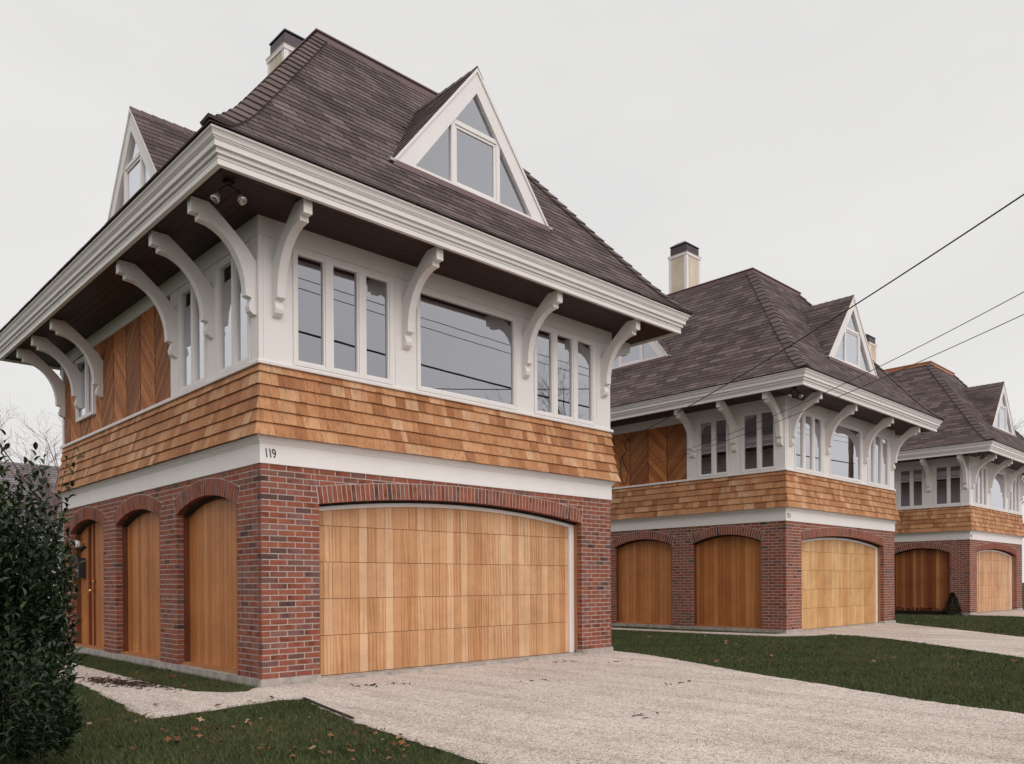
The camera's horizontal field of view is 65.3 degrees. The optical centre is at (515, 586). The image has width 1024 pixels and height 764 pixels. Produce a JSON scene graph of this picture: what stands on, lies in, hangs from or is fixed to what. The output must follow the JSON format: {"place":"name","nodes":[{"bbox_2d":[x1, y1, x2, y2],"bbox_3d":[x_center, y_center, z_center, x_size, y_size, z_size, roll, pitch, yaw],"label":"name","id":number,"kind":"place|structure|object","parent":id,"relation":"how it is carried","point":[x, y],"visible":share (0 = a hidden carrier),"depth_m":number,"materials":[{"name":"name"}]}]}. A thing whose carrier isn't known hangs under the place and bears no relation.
{"place":"outdoors","nodes":[
{"label":"outdoors","id":0,"kind":"place"},
{"bbox_2d":[0,652,488,763],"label":"front lawn grass","id":1,"kind":"structure","parent":0,"point":[120,669],"depth_m":6.20,"materials":[{"name":"green plant"}]},
{"bbox_2d":[0,583,1023,763],"bbox_3d":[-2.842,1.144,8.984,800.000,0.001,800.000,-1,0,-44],"label":"ground","id":2,"kind":"structure","parent":0,"point":[627,651],"depth_m":7.89,"materials":[{"name":"grass"},{"name":"green plant"}]},
{"bbox_2d":[0,461,63,604],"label":"neighbour house","id":3,"kind":"structure","parent":2,"relation":"on","point":[12,481],"depth_m":31.60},
{"bbox_2d":[0,404,63,592],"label":"bare tree","id":4,"kind":"object","parent":2,"relation":"on","point":[49,488],"visible":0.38,"depth_m":29.97,"materials":[{"name":"grey plant"}]},
{"bbox_2d":[0,625,86,763],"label":"shrub","id":5,"kind":"object","parent":2,"relation":"on","point":[37,723],"visible":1,"depth_m":4.83,"materials":[{"name":"green plant"}]},
{"bbox_2d":[0,429,87,737],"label":"shrub","id":6,"kind":"object","parent":2,"relation":"on","point":[29,591],"visible":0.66,"depth_m":5.83,"materials":[{"name":"green plant"}]},
{"bbox_2d":[302,697,353,719],"bbox_3d":[-1.765,1.149,7.454,0.030,0.066,1.435,0,0,-31],"label":"lawn edging","id":7,"kind":"object","parent":2,"relation":"on","point":[331,709],"visible":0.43,"depth_m":7.34,"materials":[{"name":"metal"}]},
{"bbox_2d":[0,28,693,687],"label":"house","id":8,"kind":"structure","parent":2,"relation":"on","point":[332,398],"depth_m":10.66,"materials":[{"name":"brick"}]},
{"bbox_2d":[73,540,84,548],"bbox_3d":[-7.729,-0.739,14.165,0.179,0.164,0.119,-1,0,-44],"label":"wall lamp","id":9,"kind":"object","parent":8,"relation":"attached to","point":[78,543],"visible":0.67,"depth_m":14.12,"materials":[{"name":"white glass"}]},
{"bbox_2d":[75,557,85,577],"bbox_3d":[-7.688,-0.334,14.149,0.137,0.375,0.200,-1,0,-44],"label":"mailbox","id":10,"kind":"object","parent":8,"relation":"attached to","point":[81,571],"visible":0.81,"depth_m":14.09,"materials":[{"name":"black metal"}]},
{"bbox_2d":[75,350,95,422],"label":"window","id":11,"kind":"structure","parent":8,"relation":"in","point":[88,397],"depth_m":13.37,"materials":[{"name":"white paint"}]},
{"bbox_2d":[74,520,103,650],"bbox_3d":[-7.185,-0.053,13.675,0.170,2.212,1.860,-1,0,-44],"label":"entry door","id":12,"kind":"structure","parent":8,"relation":"in","point":[90,603],"depth_m":13.95,"materials":[{"name":"brown wood"}]},
{"bbox_2d":[121,510,160,660],"bbox_3d":[-5.496,-0.056,11.921,0.170,2.212,1.870,-1,0,-44],"label":"side door","id":13,"kind":"structure","parent":8,"relation":"in","point":[141,531],"depth_m":12.14,"materials":[{"name":"brown wood"}]},
{"bbox_2d":[178,272,206,392],"bbox_3d":[-4.130,-3.238,10.304,0.080,1.357,0.840,-1,0,-44],"label":"window","id":14,"kind":"structure","parent":8,"relation":"in","point":[192,340],"depth_m":10.36,"materials":[{"name":"white paint"}]},
{"bbox_2d":[182,496,237,673],"bbox_3d":[-3.810,-0.058,10.171,0.170,2.212,1.870,-1,0,-44],"label":"side door","id":15,"kind":"structure","parent":8,"relation":"in","point":[210,525],"depth_m":10.33,"materials":[{"name":"brown wood"}]},
{"bbox_2d":[210,179,246,204],"bbox_3d":[-2.929,-4.033,8.193,0.361,0.245,0.146,0,0,-9],"label":"floodlight","id":16,"kind":"object","parent":8,"relation":"attached to","point":[230,183],"visible":1,"depth_m":8.17,"materials":[{"name":"black metal"}]},
{"bbox_2d":[216,243,250,375],"bbox_3d":[-3.308,-3.239,9.450,0.080,1.357,0.870,-1,0,-44],"label":"window","id":17,"kind":"structure","parent":8,"relation":"in","point":[233,325],"depth_m":9.54,"materials":[{"name":"white paint"}]},
{"bbox_2d":[292,247,392,384],"bbox_3d":[-2.088,-3.248,9.744,1.385,1.357,0.080,-1,0,-44],"label":"window","id":18,"kind":"structure","parent":8,"relation":"in","point":[327,264],"depth_m":9.69,"materials":[{"name":"white paint"}]},
{"bbox_2d":[319,501,582,681],"bbox_3d":[-0.729,0.007,11.218,4.750,2.405,0.315,-1,0,-44],"label":"garage door","id":19,"kind":"structure","parent":8,"relation":"in","point":[406,586],"depth_m":10.99,"materials":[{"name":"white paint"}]},
{"bbox_2d":[416,288,516,409],"bbox_3d":[-0.656,-3.262,11.123,1.810,1.357,0.080,-1,0,-44],"label":"window","id":20,"kind":"structure","parent":8,"relation":"in","point":[511,320],"depth_m":11.13,"materials":[{"name":"grey glass"}]},
{"bbox_2d":[534,325,594,425],"bbox_3d":[0.764,-3.276,12.491,1.385,1.357,0.080,-1,0,-44],"label":"window","id":21,"kind":"structure","parent":8,"relation":"in","point":[564,363],"depth_m":12.50,"materials":[{"name":"white paint"}]},
{"bbox_2d":[610,241,944,633],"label":"house","id":22,"kind":"structure","parent":2,"relation":"on","point":[785,526],"depth_m":19.49,"materials":[{"name":"wood"}]},
{"bbox_2d":[619,438,628,483],"bbox_3d":[2.833,-3.280,20.966,0.098,1.163,0.347,-1,0,-44],"label":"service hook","id":23,"kind":"object","parent":22,"relation":"attached to","point":[623,462],"visible":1,"depth_m":20.95,"materials":[{"name":"brown metal"}]},
{"bbox_2d":[620,292,1023,467],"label":"service wire","id":24,"kind":"object","parent":23,"relation":"attached to","point":[850,380],"visible":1,"depth_m":11.57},
{"bbox_2d":[620,314,1023,472],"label":"service wire","id":25,"kind":"object","parent":23,"relation":"attached to","point":[848,392],"visible":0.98,"depth_m":11.60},
{"bbox_2d":[626,194,1023,439],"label":"service wire","id":26,"kind":"object","parent":23,"relation":"attached to","point":[851,306],"visible":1,"depth_m":11.54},
{"bbox_2d":[616,539,671,624],"bbox_3d":[3.370,-0.134,20.705,0.170,2.212,1.870,-1,0,-44],"label":"side door","id":27,"kind":"structure","parent":22,"relation":"in","point":[644,566],"depth_m":20.76,"materials":[{"name":"brown wood"}]},
{"bbox_2d":[697,417,728,477],"bbox_3d":[4.760,-3.316,19.112,0.150,1.357,0.840,-1,0,-44],"label":"window","id":28,"kind":"structure","parent":22,"relation":"in","point":[713,465],"depth_m":19.09,"materials":[{"name":"white paint"}]},
{"bbox_2d":[694,535,760,628],"bbox_3d":[5.055,-0.136,18.955,0.170,2.212,1.870,-1,0,-44],"label":"side door","id":29,"kind":"structure","parent":22,"relation":"in","point":[727,568],"depth_m":19.00,"materials":[{"name":"brown wood"}]},
{"bbox_2d":[741,409,775,472],"bbox_3d":[5.582,-3.317,18.259,0.150,1.357,0.870,-1,0,-44],"label":"window","id":30,"kind":"structure","parent":22,"relation":"in","point":[758,457],"depth_m":18.25,"materials":[{"name":"white paint"}]},
{"bbox_2d":[787,387,802,398],"bbox_3d":[5.936,-4.111,16.977,0.361,0.245,0.146,0,0,-9],"label":"floodlight","id":31,"kind":"object","parent":22,"relation":"attached to","point":[789,395],"visible":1,"depth_m":16.95,"materials":[{"name":"black metal"}]},
{"bbox_2d":[794,409,822,474],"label":"window","id":32,"kind":"structure","parent":22,"relation":"in","point":[808,446],"depth_m":18.59,"materials":[{"name":"white paint"}]},
{"bbox_2d":[801,536,884,631],"bbox_3d":[8.136,-0.071,20.002,4.750,2.405,0.315,-1,0,-44],"label":"garage door","id":33,"kind":"structure","parent":22,"relation":"in","point":[840,578],"depth_m":20.09,"materials":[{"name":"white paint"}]},
{"bbox_2d":[829,420,861,482],"bbox_3d":[8.209,-3.340,19.907,1.810,1.357,0.080,-1,0,-44],"label":"window","id":34,"kind":"structure","parent":22,"relation":"in","point":[845,457],"depth_m":19.97,"materials":[{"name":"white paint"}]},
{"bbox_2d":[867,431,888,487],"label":"window","id":35,"kind":"structure","parent":22,"relation":"in","point":[878,460],"depth_m":21.34,"materials":[{"name":"white paint"}]},
{"bbox_2d":[895,606,947,614],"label":"low flowering plants","id":36,"kind":"object","parent":2,"relation":"on","point":[917,611],"visible":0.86,"depth_m":27.23,"materials":[{"name":"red plant"}]},
{"bbox_2d":[829,614,1023,636],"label":"lawn grass","id":37,"kind":"structure","parent":2,"relation":"on","point":[981,627],"depth_m":21.82,"materials":[{"name":"green plant"}]},
{"bbox_2d":[865,334,1023,614],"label":"house","id":38,"kind":"structure","parent":2,"relation":"on","point":[959,529],"depth_m":27.65,"materials":[{"name":"wood"}]},
{"bbox_2d":[898,467,923,508],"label":"window","id":39,"kind":"structure","parent":38,"relation":"in","point":[912,485],"depth_m":27.79,"materials":[{"name":"white paint"}]},
{"bbox_2d":[894,548,949,611],"bbox_3d":[14.091,-0.235,27.666,0.170,2.212,1.870,-1,0,-44],"label":"side door","id":40,"kind":"structure","parent":38,"relation":"in","point":[922,575],"depth_m":27.70,"materials":[{"name":"red wood"}]},
{"bbox_2d":[934,464,961,505],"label":"window","id":41,"kind":"structure","parent":38,"relation":"in","point":[948,468],"depth_m":26.95,"materials":[{"name":"white paint"}]},
{"bbox_2d":[973,464,986,506],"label":"window","id":42,"kind":"structure","parent":38,"relation":"in","point":[980,490],"depth_m":27.35,"materials":[{"name":"white paint"}]},
{"bbox_2d":[976,452,986,458],"bbox_3d":[14.971,-4.209,25.688,0.361,0.245,0.146,0,0,-9],"label":"floodlight","id":43,"kind":"object","parent":38,"relation":"attached to","point":[978,457],"visible":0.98,"depth_m":25.65,"materials":[{"name":"black metal"}]},
{"bbox_2d":[977,549,1016,613],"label":"garage door","id":44,"kind":"structure","parent":38,"relation":"in","point":[995,567],"depth_m":28.98,"materials":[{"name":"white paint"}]},
{"bbox_2d":[990,469,1005,510],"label":"window","id":45,"kind":"structure","parent":38,"relation":"in","point":[997,496],"depth_m":28.75,"materials":[{"name":"white paint"}]},
{"bbox_2d":[1008,475,1018,512],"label":"window","id":46,"kind":"structure","parent":38,"relation":"in","point":[1013,501],"depth_m":30.08,"materials":[{"name":"white paint"}]},
{"bbox_2d":[943,591,962,614],"bbox_3d":[14.512,0.557,26.542,0.642,0.791,0.631,-1,0,-44],"label":"conifer shrub","id":47,"kind":"object","parent":2,"relation":"on","point":[954,603],"visible":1,"depth_m":26.48,"materials":[{"name":"green plant"}]},
{"bbox_2d":[969,384,1023,599],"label":"bare tree","id":48,"kind":"object","parent":2,"relation":"on","point":[1022,481],"visible":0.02,"depth_m":46.15,"materials":[{"name":"grey plant"}]},
{"bbox_2d":[0,0,1023,582],"label":"sky","id":49,"kind":"structure","parent":0,"point":[826,149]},
{"bbox_2d":[57,651,1023,763],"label":"driveway","id":50,"kind":"structure","parent":0,"point":[1012,752],"depth_m":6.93,"materials":[{"name":"beige gravel"}]},
{"bbox_2d":[76,673,180,692],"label":"spilled mulch","id":51,"kind":"object","parent":50,"relation":"on","point":[117,681],"visible":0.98,"depth_m":9.41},
{"bbox_2d":[349,682,410,686],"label":"plant litter","id":52,"kind":"object","parent":50,"relation":"on","point":[373,684],"visible":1,"depth_m":9.08,"materials":[{"name":"brown plant"}]},
{"bbox_2d":[632,712,658,717],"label":"plant litter","id":53,"kind":"object","parent":50,"relation":"on","point":[642,715],"visible":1,"depth_m":6.90,"materials":[{"name":"brown plant"}]},
{"bbox_2d":[611,625,1023,713],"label":"lawn grass","id":54,"kind":"structure","parent":0,"point":[655,643],"depth_m":11.73,"materials":[{"name":"green plant"}]},
{"bbox_2d":[611,623,1023,657],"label":"driveway","id":55,"kind":"structure","parent":0,"point":[991,642],"depth_m":17.02,"materials":[{"name":"grey concrete"}]},
{"bbox_2d":[978,610,1023,616],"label":"driveway","id":56,"kind":"structure","parent":0,"point":[1019,613],"depth_m":27.04,"materials":[{"name":"grey concrete"}]}
]}

